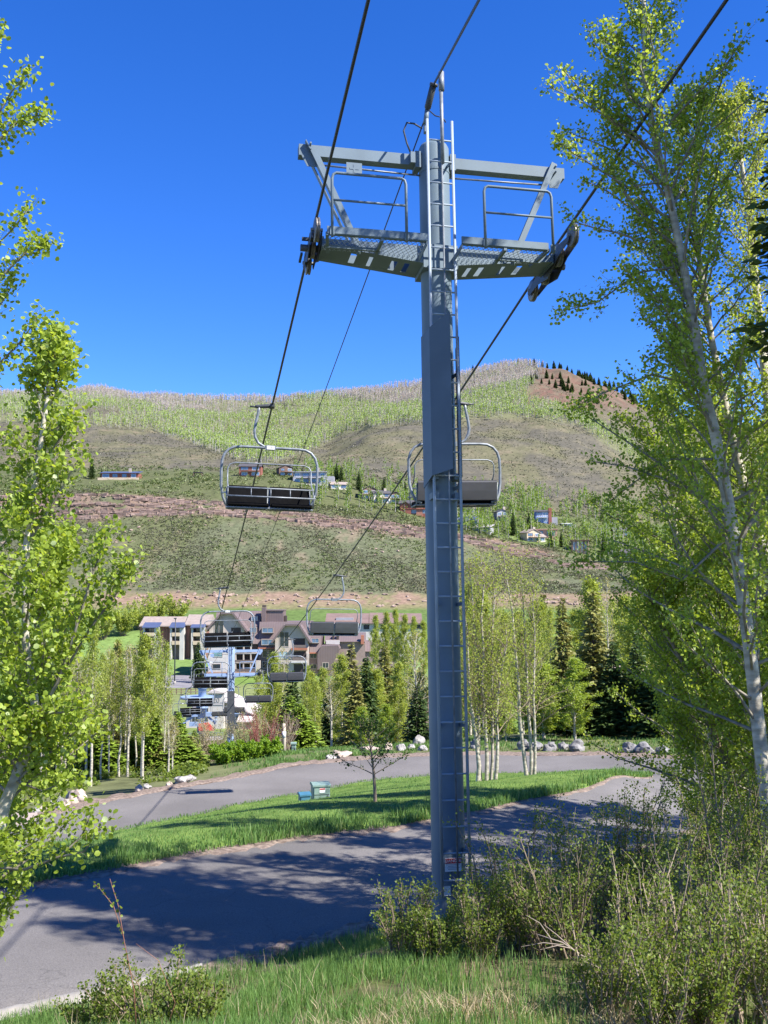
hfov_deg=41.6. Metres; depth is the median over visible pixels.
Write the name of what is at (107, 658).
aspen tree
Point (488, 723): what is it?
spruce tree
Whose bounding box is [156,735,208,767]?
spruce tree
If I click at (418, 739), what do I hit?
boulder
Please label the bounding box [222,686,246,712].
lift chair
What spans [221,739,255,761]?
shrub
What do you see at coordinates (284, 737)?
wooden post
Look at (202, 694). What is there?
lift terminal
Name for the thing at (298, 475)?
hillside house
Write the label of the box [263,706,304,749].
shrub
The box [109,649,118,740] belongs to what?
aspen tree
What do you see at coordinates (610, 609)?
aspen tree
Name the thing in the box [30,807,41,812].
boulder
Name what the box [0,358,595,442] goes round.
bare aspen wood
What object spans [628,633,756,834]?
aspen tree
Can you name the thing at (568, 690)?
spruce tree
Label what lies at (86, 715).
aspen tree
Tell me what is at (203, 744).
shrub
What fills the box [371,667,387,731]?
aspen tree
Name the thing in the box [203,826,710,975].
gravel verge
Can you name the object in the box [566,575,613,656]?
aspen tree
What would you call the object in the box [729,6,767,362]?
spruce tree
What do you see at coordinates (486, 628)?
aspen tree
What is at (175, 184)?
sky
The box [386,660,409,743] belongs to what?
aspen tree
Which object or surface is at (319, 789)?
utility box
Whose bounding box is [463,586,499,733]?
aspen tree
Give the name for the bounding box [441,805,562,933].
shrub
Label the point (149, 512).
cliff
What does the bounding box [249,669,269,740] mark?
aspen tree
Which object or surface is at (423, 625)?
aspen tree
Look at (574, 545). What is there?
hillside house
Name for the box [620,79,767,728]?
aspen tree
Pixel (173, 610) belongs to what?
shrub
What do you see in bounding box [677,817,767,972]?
shrub
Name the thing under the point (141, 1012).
shrub
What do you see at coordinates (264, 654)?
window
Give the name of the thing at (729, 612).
aspen tree
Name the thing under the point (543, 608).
aspen tree
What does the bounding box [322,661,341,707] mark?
aspen tree
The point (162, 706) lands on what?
aspen tree
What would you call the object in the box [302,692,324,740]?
spruce tree
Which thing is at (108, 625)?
shrub
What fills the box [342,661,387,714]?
aspen tree
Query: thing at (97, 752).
spruce tree
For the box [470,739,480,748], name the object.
boulder
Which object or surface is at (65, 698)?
aspen tree
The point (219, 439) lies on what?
aspen wood
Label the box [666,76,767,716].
aspen tree
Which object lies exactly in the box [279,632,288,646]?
window
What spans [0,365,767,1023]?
ground
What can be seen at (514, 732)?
undergrowth
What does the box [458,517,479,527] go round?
hillside house
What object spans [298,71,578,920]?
lift tower
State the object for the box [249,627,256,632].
window
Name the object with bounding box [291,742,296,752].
utility box
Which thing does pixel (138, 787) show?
boulder
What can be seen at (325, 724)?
spruce tree
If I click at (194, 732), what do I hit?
spruce tree
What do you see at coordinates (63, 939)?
road
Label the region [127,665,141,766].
aspen tree
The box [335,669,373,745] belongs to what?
spruce tree
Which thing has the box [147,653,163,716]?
aspen tree
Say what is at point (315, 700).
aspen tree
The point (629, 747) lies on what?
boulder
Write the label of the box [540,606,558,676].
aspen tree
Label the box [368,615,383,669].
aspen tree
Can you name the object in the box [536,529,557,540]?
hillside house
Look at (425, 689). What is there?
aspen tree
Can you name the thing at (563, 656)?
spruce tree
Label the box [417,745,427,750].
boulder
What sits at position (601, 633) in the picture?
spruce tree
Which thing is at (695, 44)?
haul rope
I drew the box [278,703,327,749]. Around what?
spruce tree
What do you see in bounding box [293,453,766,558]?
aspen grove
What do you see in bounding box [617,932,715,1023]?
shrub
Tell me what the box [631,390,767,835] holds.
aspen tree
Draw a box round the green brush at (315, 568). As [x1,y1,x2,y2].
[0,480,755,591]
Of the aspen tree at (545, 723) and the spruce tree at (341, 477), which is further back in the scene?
the spruce tree at (341, 477)
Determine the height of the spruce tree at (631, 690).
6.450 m
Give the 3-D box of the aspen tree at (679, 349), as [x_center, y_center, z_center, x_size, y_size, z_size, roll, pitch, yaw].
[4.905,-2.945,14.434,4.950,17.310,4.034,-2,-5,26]
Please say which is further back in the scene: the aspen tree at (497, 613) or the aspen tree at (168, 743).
the aspen tree at (497, 613)
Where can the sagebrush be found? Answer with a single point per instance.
(414, 581)
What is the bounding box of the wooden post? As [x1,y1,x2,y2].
[282,723,285,750]
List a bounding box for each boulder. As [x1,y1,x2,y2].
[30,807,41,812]
[63,799,70,805]
[66,789,87,802]
[135,784,143,791]
[143,783,151,788]
[174,776,192,783]
[326,754,336,758]
[333,750,351,757]
[360,746,378,751]
[396,744,405,750]
[413,735,424,743]
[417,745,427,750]
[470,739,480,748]
[517,739,528,749]
[527,741,542,750]
[542,742,556,750]
[557,742,568,750]
[568,739,584,751]
[621,742,635,752]
[635,741,654,753]
[655,745,668,753]
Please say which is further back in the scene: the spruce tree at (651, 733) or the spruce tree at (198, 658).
the spruce tree at (198, 658)
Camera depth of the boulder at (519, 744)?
54.51 m
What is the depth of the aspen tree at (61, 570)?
10.48 m
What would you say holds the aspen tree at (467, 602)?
on the ground at (524, 449)
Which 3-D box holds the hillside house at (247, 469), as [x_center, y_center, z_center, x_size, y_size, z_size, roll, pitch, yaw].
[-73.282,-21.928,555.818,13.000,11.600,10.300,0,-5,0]
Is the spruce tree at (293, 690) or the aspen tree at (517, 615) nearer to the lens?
the spruce tree at (293, 690)
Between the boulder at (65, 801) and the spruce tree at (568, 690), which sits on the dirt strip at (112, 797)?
the boulder at (65, 801)
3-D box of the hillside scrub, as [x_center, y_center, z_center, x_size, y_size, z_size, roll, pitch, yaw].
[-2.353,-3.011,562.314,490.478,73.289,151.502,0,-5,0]
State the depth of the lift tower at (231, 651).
76.87 m
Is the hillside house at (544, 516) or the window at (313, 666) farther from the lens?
the hillside house at (544, 516)
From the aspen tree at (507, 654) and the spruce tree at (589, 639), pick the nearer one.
the spruce tree at (589, 639)
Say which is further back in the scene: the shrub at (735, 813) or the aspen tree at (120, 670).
the aspen tree at (120, 670)
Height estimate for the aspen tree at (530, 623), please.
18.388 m
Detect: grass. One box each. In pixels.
[0,911,461,1023]
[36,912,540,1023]
[210,735,690,777]
[282,980,741,1023]
[440,817,766,1023]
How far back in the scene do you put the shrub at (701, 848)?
13.33 m
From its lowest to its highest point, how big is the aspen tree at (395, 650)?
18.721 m
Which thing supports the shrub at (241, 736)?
on the ground at (524, 449)
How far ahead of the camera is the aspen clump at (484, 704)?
32.61 m
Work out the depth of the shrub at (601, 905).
12.82 m
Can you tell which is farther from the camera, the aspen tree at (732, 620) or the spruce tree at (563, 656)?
the spruce tree at (563, 656)
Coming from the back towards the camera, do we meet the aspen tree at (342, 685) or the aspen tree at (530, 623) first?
the aspen tree at (530, 623)
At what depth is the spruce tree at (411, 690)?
105.85 m
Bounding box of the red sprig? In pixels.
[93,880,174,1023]
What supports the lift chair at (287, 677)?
hanging from the haul rope at (695, 44)
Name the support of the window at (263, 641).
in the lodge at (274, 628)
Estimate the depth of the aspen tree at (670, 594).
16.67 m
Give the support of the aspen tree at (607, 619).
on the ground at (524, 449)
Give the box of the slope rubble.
[2,494,614,579]
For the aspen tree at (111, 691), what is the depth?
52.43 m
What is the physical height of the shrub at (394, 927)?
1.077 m
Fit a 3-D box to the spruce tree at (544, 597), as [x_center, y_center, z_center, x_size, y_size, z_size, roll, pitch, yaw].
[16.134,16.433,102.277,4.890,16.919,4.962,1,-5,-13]
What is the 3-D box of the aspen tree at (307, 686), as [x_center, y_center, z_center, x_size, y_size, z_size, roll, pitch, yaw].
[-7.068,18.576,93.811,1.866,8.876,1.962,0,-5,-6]
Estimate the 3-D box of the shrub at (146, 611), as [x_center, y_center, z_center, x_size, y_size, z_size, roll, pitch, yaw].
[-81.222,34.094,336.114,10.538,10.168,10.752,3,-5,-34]
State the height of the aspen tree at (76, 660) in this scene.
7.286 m
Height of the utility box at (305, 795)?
0.540 m
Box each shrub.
[50,980,130,1023]
[77,951,163,1023]
[85,607,117,639]
[101,943,198,1023]
[112,607,137,635]
[126,599,155,629]
[136,591,174,615]
[149,962,234,1023]
[166,596,193,615]
[193,709,231,761]
[207,741,243,764]
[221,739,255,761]
[224,710,267,742]
[238,739,269,758]
[241,705,289,741]
[250,734,283,755]
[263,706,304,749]
[369,872,452,961]
[403,895,466,962]
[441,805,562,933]
[448,870,518,961]
[487,804,618,961]
[488,867,551,951]
[494,832,610,958]
[529,789,643,932]
[559,899,665,1015]
[597,837,717,987]
[599,765,711,929]
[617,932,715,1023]
[626,784,759,947]
[631,856,767,1003]
[664,904,767,1023]
[666,748,767,917]
[676,849,767,1023]
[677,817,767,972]
[686,716,767,940]
[690,764,761,887]
[720,872,767,1023]
[725,689,767,846]
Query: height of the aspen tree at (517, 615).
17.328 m
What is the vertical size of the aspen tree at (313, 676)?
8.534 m
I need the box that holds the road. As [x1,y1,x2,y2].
[0,754,742,1008]
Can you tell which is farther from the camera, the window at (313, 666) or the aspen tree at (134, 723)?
the window at (313, 666)
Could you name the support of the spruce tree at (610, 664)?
on the ground at (524, 449)
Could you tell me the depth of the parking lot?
242.34 m
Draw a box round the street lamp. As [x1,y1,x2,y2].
[173,618,176,683]
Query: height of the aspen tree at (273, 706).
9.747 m
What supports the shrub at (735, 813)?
on the ground at (524, 449)
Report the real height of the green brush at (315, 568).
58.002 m
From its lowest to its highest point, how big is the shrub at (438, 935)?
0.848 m
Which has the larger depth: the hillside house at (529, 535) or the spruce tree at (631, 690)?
the hillside house at (529, 535)
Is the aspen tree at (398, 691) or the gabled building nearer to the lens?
the aspen tree at (398, 691)
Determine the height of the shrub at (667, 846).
1.888 m
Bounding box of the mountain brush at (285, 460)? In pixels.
[0,383,762,521]
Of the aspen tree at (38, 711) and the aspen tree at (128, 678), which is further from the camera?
the aspen tree at (128, 678)
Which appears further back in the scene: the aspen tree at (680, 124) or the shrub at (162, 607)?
the shrub at (162, 607)
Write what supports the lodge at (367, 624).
on the ground at (524, 449)
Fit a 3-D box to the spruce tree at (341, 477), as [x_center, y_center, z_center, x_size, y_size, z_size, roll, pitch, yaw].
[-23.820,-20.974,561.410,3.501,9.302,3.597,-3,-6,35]
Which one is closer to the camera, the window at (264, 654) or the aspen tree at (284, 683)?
the aspen tree at (284, 683)
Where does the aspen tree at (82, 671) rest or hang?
on the ground at (524, 449)
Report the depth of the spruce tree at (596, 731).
59.63 m
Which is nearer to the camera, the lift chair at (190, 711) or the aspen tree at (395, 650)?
the lift chair at (190, 711)
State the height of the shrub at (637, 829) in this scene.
2.079 m
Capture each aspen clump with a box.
[459,543,536,781]
[485,536,580,775]
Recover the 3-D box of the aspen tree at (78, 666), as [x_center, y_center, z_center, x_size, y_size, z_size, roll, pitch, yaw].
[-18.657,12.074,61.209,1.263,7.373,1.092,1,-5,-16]
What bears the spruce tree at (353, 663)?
on the ground at (524, 449)
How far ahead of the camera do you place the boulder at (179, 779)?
46.23 m
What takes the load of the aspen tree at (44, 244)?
on the ground at (524, 449)
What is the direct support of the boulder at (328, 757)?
on the ground at (524, 449)
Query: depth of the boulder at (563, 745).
53.51 m
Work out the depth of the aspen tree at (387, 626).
234.13 m
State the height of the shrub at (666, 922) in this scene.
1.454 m
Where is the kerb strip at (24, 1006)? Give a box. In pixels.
[0,963,201,1019]
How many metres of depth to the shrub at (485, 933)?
11.79 m
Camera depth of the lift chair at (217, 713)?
114.36 m
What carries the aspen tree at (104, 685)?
on the ground at (524, 449)
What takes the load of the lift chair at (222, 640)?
hanging from the haul rope at (367, 3)
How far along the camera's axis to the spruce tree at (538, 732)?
64.74 m
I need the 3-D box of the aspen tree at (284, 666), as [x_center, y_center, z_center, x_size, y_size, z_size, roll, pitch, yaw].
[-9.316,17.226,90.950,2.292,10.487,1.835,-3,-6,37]
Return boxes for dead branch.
[521,915,604,983]
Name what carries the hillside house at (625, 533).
on the ground at (524, 449)
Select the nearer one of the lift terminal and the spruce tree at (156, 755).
the spruce tree at (156, 755)
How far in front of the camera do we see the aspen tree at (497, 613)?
135.79 m
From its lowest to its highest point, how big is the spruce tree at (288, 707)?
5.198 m
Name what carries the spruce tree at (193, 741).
on the ground at (524, 449)
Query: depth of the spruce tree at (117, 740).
55.18 m
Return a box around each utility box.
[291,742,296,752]
[297,791,311,800]
[310,781,330,798]
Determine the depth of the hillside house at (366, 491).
526.21 m
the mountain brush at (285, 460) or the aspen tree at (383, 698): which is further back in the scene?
the mountain brush at (285, 460)
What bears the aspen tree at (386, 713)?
on the ground at (524, 449)
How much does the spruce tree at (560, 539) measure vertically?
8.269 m
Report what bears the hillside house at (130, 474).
on the ground at (524, 449)
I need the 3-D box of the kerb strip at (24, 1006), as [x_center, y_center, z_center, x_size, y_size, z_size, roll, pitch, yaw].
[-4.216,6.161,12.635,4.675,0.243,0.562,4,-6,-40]
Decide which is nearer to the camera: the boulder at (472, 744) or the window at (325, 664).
the boulder at (472, 744)
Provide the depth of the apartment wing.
299.60 m
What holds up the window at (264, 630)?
in the lodge at (274, 628)
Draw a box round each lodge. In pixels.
[205,605,400,676]
[325,613,422,659]
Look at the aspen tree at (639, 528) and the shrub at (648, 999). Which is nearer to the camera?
the shrub at (648, 999)
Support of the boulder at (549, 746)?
on the ground at (524, 449)
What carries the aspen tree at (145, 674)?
on the ground at (524, 449)
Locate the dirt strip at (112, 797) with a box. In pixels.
[37,751,691,817]
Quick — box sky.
[0,0,767,424]
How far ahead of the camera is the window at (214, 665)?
257.49 m
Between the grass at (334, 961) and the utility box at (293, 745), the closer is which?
the grass at (334, 961)
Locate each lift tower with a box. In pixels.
[200,647,262,741]
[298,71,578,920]
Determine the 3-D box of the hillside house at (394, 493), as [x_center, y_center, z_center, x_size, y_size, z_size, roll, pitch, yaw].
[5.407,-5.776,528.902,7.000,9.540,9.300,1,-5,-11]
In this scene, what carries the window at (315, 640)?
in the lodge at (274, 628)
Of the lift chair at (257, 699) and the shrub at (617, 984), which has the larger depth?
the lift chair at (257, 699)
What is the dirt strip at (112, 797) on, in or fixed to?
on the ground at (524, 449)
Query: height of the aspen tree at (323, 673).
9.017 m
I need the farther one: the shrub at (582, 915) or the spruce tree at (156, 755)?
the spruce tree at (156, 755)
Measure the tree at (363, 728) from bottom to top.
2.675 m
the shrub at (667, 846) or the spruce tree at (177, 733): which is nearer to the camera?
the shrub at (667, 846)
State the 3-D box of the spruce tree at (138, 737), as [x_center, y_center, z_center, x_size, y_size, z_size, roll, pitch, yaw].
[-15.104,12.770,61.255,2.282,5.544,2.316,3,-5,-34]
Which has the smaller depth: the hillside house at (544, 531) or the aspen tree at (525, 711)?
the aspen tree at (525, 711)
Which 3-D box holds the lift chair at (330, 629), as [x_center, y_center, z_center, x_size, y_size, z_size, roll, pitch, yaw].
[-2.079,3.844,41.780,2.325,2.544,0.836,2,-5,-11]
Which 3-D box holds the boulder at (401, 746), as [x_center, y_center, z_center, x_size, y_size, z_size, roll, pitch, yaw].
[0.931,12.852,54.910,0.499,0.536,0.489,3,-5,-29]
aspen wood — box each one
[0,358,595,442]
[0,360,701,462]
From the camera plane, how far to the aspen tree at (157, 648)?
58.33 m
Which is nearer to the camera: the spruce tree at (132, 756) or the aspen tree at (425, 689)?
the spruce tree at (132, 756)
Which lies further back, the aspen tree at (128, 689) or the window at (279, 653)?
the window at (279, 653)
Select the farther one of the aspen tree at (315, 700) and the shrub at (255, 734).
the aspen tree at (315, 700)
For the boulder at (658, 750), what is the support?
on the ground at (524, 449)
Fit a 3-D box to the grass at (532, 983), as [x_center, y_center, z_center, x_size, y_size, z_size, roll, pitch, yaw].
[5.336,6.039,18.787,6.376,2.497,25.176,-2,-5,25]
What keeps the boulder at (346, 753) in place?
on the ground at (524, 449)
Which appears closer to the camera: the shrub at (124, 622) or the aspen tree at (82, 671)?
the aspen tree at (82, 671)
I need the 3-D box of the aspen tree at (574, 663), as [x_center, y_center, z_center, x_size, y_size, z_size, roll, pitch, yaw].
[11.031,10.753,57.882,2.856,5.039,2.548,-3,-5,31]
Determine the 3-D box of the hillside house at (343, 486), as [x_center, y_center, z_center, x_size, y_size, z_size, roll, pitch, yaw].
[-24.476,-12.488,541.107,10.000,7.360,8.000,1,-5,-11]
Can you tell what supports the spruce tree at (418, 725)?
on the ground at (524, 449)
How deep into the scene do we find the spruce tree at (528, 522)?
530.91 m
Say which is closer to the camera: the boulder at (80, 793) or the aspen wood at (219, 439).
the boulder at (80, 793)
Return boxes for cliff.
[0,493,610,570]
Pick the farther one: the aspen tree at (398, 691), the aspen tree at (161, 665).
the aspen tree at (398, 691)
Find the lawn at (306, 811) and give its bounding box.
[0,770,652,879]
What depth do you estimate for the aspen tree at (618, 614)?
131.12 m
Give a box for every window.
[212,664,220,667]
[214,621,223,632]
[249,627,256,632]
[261,639,274,644]
[262,628,272,632]
[262,650,266,656]
[262,661,270,667]
[278,651,287,658]
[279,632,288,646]
[310,664,316,668]
[311,638,318,642]
[322,662,328,667]
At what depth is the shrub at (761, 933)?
8.98 m
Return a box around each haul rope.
[183,0,369,694]
[213,0,728,696]
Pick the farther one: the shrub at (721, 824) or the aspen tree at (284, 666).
the aspen tree at (284, 666)
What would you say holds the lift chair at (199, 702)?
hanging from the haul rope at (367, 3)
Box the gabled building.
[186,688,260,729]
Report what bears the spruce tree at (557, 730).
on the ground at (524, 449)
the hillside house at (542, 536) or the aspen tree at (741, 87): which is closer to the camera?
the aspen tree at (741, 87)
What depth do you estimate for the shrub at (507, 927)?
12.14 m
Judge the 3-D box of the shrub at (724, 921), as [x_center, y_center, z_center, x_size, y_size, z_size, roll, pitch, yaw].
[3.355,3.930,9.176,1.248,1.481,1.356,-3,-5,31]
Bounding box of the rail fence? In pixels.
[166,688,210,694]
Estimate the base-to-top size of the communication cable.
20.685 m
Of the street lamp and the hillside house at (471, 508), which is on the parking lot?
the street lamp
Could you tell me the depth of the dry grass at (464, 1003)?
9.34 m
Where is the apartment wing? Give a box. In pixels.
[139,614,214,659]
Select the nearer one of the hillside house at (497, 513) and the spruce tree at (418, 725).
the spruce tree at (418, 725)
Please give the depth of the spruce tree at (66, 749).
54.88 m
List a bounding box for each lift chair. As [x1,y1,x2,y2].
[172,694,192,716]
[178,688,201,714]
[185,674,214,706]
[191,645,230,687]
[200,586,254,647]
[211,694,226,716]
[220,403,318,511]
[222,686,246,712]
[243,670,272,702]
[267,638,306,681]
[306,574,361,635]
[407,400,500,507]
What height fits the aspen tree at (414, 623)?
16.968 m
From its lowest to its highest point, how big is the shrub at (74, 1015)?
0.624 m
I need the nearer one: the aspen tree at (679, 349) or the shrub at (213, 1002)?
the shrub at (213, 1002)
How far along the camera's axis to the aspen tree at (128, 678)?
56.55 m
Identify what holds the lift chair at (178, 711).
hanging from the haul rope at (367, 3)
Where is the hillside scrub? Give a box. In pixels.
[0,460,766,565]
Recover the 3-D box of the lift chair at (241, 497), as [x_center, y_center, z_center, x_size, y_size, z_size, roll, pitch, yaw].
[-2.657,-1.306,23.714,2.325,2.544,0.836,2,-5,-11]
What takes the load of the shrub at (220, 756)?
on the ground at (524, 449)
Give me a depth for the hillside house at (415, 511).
508.80 m
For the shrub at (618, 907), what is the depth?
10.34 m
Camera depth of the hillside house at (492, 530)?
503.45 m
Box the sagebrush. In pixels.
[0,488,761,593]
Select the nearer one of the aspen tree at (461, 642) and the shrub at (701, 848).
the shrub at (701, 848)
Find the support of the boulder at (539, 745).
on the ground at (524, 449)
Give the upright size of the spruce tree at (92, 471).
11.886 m
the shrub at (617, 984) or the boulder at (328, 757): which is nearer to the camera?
the shrub at (617, 984)
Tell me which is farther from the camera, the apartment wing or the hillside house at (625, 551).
the hillside house at (625, 551)
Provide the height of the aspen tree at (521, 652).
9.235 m
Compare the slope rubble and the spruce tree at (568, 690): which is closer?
the spruce tree at (568, 690)
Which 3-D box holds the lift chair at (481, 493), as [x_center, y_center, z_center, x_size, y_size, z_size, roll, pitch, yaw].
[1.651,-1.398,24.350,2.325,2.544,0.836,-1,-4,-11]
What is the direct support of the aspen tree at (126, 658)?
on the ground at (524, 449)
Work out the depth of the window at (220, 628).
258.25 m
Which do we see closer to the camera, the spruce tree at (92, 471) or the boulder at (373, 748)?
the boulder at (373, 748)
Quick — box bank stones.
[115,590,605,606]
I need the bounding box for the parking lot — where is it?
[125,675,207,687]
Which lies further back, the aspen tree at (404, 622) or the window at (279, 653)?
the window at (279, 653)
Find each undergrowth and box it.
[0,676,537,747]
[0,758,211,796]
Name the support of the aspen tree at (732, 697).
on the ground at (524, 449)
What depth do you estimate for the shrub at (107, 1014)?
10.28 m
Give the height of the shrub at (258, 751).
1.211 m
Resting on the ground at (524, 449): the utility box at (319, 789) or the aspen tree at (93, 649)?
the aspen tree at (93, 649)
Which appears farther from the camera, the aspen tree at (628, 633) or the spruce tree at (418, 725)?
the aspen tree at (628, 633)
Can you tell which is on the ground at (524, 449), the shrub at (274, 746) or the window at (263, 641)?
the shrub at (274, 746)
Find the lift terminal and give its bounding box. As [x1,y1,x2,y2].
[178,687,240,739]
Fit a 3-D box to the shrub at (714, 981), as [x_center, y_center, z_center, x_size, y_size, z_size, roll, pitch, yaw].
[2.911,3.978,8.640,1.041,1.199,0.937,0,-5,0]
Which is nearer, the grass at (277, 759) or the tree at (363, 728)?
the tree at (363, 728)
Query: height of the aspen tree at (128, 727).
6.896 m
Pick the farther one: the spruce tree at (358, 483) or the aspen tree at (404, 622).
the spruce tree at (358, 483)
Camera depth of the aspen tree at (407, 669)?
87.07 m
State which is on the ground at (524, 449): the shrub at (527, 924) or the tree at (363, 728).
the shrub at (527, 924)
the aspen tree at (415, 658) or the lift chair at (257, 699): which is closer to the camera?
the aspen tree at (415, 658)
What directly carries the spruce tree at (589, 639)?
on the ground at (524, 449)
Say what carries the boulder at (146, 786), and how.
on the ground at (524, 449)
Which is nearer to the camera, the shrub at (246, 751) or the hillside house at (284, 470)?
the shrub at (246, 751)
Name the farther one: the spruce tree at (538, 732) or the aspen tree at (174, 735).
the spruce tree at (538, 732)
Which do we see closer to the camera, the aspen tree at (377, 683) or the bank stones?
the aspen tree at (377, 683)
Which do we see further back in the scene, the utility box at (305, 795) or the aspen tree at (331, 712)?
the aspen tree at (331, 712)
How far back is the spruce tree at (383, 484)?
550.59 m
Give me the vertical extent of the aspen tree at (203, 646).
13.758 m
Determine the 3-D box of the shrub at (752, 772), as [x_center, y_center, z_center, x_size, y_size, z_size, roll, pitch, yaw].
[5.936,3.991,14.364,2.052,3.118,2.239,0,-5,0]
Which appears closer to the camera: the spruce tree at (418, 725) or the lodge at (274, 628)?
the spruce tree at (418, 725)
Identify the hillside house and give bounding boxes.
[98,468,141,479]
[238,462,263,476]
[277,466,292,475]
[292,468,334,486]
[329,482,347,489]
[358,486,377,499]
[371,488,390,502]
[391,491,401,503]
[398,500,424,516]
[457,505,475,515]
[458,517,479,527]
[471,524,494,534]
[493,507,507,520]
[519,527,540,541]
[533,508,557,525]
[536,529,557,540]
[539,534,545,541]
[570,540,589,553]
[610,528,637,536]
[618,549,646,559]
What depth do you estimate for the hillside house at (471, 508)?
531.63 m
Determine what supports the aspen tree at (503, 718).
on the ground at (524, 449)
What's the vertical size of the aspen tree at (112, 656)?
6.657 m
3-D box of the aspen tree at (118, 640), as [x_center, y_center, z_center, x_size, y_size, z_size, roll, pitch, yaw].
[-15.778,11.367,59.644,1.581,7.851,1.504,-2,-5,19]
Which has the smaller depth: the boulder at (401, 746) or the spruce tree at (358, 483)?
the boulder at (401, 746)
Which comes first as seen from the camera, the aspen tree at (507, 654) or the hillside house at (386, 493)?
the aspen tree at (507, 654)
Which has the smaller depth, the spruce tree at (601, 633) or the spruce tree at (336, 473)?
the spruce tree at (601, 633)
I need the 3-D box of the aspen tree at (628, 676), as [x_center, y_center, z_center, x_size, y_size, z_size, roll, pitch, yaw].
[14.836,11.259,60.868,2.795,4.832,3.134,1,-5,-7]
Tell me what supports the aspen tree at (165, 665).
on the ground at (524, 449)
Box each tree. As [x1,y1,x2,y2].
[0,18,63,874]
[0,310,152,880]
[0,507,91,961]
[48,727,75,769]
[61,640,75,768]
[65,730,129,775]
[67,644,85,767]
[73,651,80,682]
[74,662,95,778]
[76,657,96,770]
[79,625,109,786]
[88,462,95,478]
[90,652,113,778]
[100,645,110,703]
[100,648,119,763]
[101,647,117,776]
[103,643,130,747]
[107,638,129,721]
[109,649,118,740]
[110,655,133,776]
[112,641,136,776]
[114,732,123,753]
[116,736,140,770]
[119,643,133,758]
[119,646,134,739]
[124,653,142,734]
[127,631,162,778]
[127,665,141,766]
[129,652,154,775]
[130,702,141,741]
[134,728,173,766]
[137,704,166,769]
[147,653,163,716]
[149,627,167,721]
[152,637,173,725]
[153,667,168,730]
[155,640,174,758]
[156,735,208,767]
[160,705,177,771]
[162,715,181,772]
[165,722,178,740]
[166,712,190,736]
[186,736,210,761]
[189,642,206,679]
[192,730,202,753]
[200,627,207,663]
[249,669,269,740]
[260,650,284,727]
[261,680,277,739]
[267,695,300,741]
[277,663,291,713]
[278,647,292,710]
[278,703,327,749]
[279,670,304,713]
[299,665,314,717]
[300,670,323,725]
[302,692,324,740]
[305,680,326,741]
[317,683,343,746]
[318,666,328,709]
[321,668,347,745]
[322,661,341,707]
[328,652,352,740]
[329,711,412,801]
[334,463,339,479]
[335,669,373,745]
[338,466,343,481]
[338,642,359,743]
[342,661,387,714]
[346,706,372,744]
[353,655,382,745]
[355,472,361,489]
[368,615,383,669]
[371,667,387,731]
[371,703,400,744]
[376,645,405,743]
[379,611,392,685]
[381,477,386,489]
[386,608,402,662]
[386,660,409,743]
[396,613,411,673]
[400,643,416,731]
[400,683,428,742]
[401,630,428,731]
[404,670,414,736]
[407,616,421,683]
[409,670,428,722]
[417,619,427,684]
[459,580,480,735]
[460,620,475,728]
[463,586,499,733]
[472,617,513,733]
[475,623,497,719]
[491,607,515,685]
[493,609,518,717]
[494,687,517,740]
[508,608,526,712]
[509,513,516,535]
[511,627,533,733]
[516,671,545,731]
[520,661,570,739]
[522,599,554,681]
[524,591,552,733]
[525,677,555,734]
[526,513,530,528]
[528,597,554,733]
[534,0,767,910]
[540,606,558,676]
[547,687,580,736]
[549,597,576,721]
[549,605,571,668]
[553,655,603,739]
[559,531,563,546]
[561,650,590,735]
[562,591,612,736]
[564,608,585,657]
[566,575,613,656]
[577,366,764,859]
[585,671,633,737]
[590,606,608,676]
[591,640,631,735]
[600,574,616,667]
[605,599,619,658]
[606,592,633,659]
[610,593,653,695]
[613,542,766,847]
[614,631,654,736]
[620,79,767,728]
[621,660,642,695]
[621,669,676,738]
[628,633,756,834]
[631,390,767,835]
[665,517,767,865]
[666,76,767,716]
[701,580,767,854]
[725,315,767,628]
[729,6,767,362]
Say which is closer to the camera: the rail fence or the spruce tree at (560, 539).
the rail fence
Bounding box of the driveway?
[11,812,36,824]
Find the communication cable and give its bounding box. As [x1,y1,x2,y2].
[206,0,479,673]
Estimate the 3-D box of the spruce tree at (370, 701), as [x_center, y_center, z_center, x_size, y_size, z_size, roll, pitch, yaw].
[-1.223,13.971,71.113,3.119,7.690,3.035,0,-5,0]
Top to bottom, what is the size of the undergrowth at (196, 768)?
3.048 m
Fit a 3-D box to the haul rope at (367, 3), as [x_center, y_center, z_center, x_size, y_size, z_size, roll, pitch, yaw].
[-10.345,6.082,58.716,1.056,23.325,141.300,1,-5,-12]
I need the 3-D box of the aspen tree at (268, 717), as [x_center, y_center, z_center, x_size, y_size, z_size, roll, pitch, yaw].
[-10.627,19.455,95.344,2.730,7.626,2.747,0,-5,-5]

